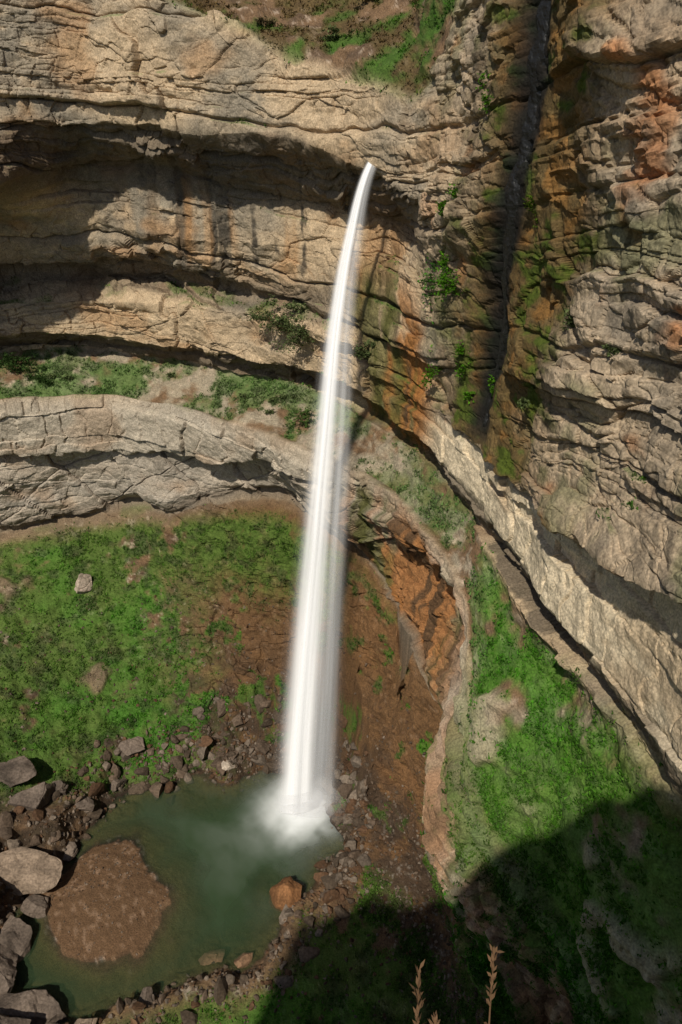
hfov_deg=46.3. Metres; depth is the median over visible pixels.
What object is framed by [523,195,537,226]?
hanging plant
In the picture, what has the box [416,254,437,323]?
hanging plant
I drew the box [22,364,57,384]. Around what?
shrub
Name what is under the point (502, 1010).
grass
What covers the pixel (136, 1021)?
dry grass stalk
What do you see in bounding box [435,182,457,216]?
hanging plant
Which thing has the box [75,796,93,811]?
boulder
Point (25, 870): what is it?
boulder
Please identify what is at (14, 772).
boulder
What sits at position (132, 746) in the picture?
boulder
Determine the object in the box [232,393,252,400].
shrub
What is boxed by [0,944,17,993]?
boulder
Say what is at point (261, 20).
shrub
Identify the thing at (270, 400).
shrub
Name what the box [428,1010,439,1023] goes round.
dry grass stalk
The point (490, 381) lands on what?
hanging plant
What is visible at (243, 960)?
boulder
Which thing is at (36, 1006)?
boulder
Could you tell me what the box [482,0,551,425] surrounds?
gully stream
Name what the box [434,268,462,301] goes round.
hanging plant
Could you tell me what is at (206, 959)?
boulder
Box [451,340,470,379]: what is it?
hanging plant
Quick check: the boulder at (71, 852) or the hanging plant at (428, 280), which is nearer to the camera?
the hanging plant at (428, 280)
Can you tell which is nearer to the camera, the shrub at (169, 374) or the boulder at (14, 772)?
the boulder at (14, 772)
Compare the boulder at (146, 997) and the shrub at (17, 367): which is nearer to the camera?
the boulder at (146, 997)
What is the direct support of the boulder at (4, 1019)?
on the valley ground at (112, 962)
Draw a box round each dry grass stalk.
[129,1016,139,1023]
[408,960,425,1023]
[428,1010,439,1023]
[484,943,502,1023]
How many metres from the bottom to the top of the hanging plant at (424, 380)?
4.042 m
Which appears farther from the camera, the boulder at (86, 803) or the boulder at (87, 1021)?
the boulder at (86, 803)
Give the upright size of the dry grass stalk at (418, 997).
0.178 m
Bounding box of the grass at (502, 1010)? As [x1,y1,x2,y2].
[0,0,681,1023]
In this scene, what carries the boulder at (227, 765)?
on the valley ground at (112, 962)
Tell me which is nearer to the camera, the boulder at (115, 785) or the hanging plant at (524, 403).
the hanging plant at (524, 403)
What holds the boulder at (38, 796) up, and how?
on the valley ground at (112, 962)
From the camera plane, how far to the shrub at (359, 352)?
75.81 m
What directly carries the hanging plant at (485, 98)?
hanging from the limestone cliff
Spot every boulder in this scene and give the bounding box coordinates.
[0,756,36,787]
[0,846,62,895]
[0,915,32,962]
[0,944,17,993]
[0,989,67,1023]
[0,1013,30,1023]
[7,782,55,810]
[20,894,48,918]
[52,780,68,794]
[63,841,77,861]
[74,573,92,593]
[74,1018,98,1023]
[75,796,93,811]
[109,779,126,791]
[118,736,144,755]
[138,986,153,1007]
[198,953,223,965]
[221,758,236,770]
[234,952,252,968]
[269,876,301,911]
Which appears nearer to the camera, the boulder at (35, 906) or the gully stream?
the gully stream
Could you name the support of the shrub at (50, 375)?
on the limestone cliff
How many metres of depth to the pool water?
88.20 m
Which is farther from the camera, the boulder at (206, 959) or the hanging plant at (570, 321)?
the boulder at (206, 959)
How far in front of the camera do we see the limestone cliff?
64.19 m
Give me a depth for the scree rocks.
88.96 m
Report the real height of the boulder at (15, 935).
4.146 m
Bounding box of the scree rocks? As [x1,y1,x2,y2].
[0,593,506,1023]
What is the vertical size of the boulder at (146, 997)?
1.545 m
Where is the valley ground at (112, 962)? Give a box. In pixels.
[0,500,513,1023]
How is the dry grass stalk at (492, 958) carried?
on the rim cliff
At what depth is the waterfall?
81.14 m
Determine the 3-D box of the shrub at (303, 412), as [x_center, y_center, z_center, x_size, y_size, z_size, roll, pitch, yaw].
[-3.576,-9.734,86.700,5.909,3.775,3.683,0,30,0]
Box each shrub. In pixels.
[0,352,36,373]
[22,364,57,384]
[44,373,73,381]
[166,372,175,378]
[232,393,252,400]
[240,294,311,336]
[254,15,277,27]
[263,394,297,414]
[268,311,316,352]
[283,407,320,431]
[319,24,353,41]
[349,339,376,360]
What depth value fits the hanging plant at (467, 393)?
61.96 m
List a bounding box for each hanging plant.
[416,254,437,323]
[419,345,441,388]
[433,247,450,286]
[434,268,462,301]
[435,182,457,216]
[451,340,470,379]
[463,388,474,405]
[476,70,493,113]
[487,375,495,396]
[516,385,534,408]
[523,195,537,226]
[560,306,575,329]
[601,342,622,359]
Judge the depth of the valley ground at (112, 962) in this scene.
92.35 m
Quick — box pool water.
[14,777,337,1003]
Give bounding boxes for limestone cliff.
[0,0,681,1023]
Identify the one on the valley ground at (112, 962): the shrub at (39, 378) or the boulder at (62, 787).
the boulder at (62, 787)
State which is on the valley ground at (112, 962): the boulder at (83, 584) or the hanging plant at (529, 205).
the boulder at (83, 584)
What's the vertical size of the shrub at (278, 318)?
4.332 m
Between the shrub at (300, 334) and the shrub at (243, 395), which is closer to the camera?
the shrub at (300, 334)
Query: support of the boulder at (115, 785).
on the valley ground at (112, 962)
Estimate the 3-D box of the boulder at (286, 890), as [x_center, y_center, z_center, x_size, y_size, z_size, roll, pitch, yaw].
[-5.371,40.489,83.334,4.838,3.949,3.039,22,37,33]
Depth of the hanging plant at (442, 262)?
60.18 m
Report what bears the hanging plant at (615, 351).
hanging from the limestone cliff
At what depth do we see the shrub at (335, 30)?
69.36 m
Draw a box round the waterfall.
[284,162,371,813]

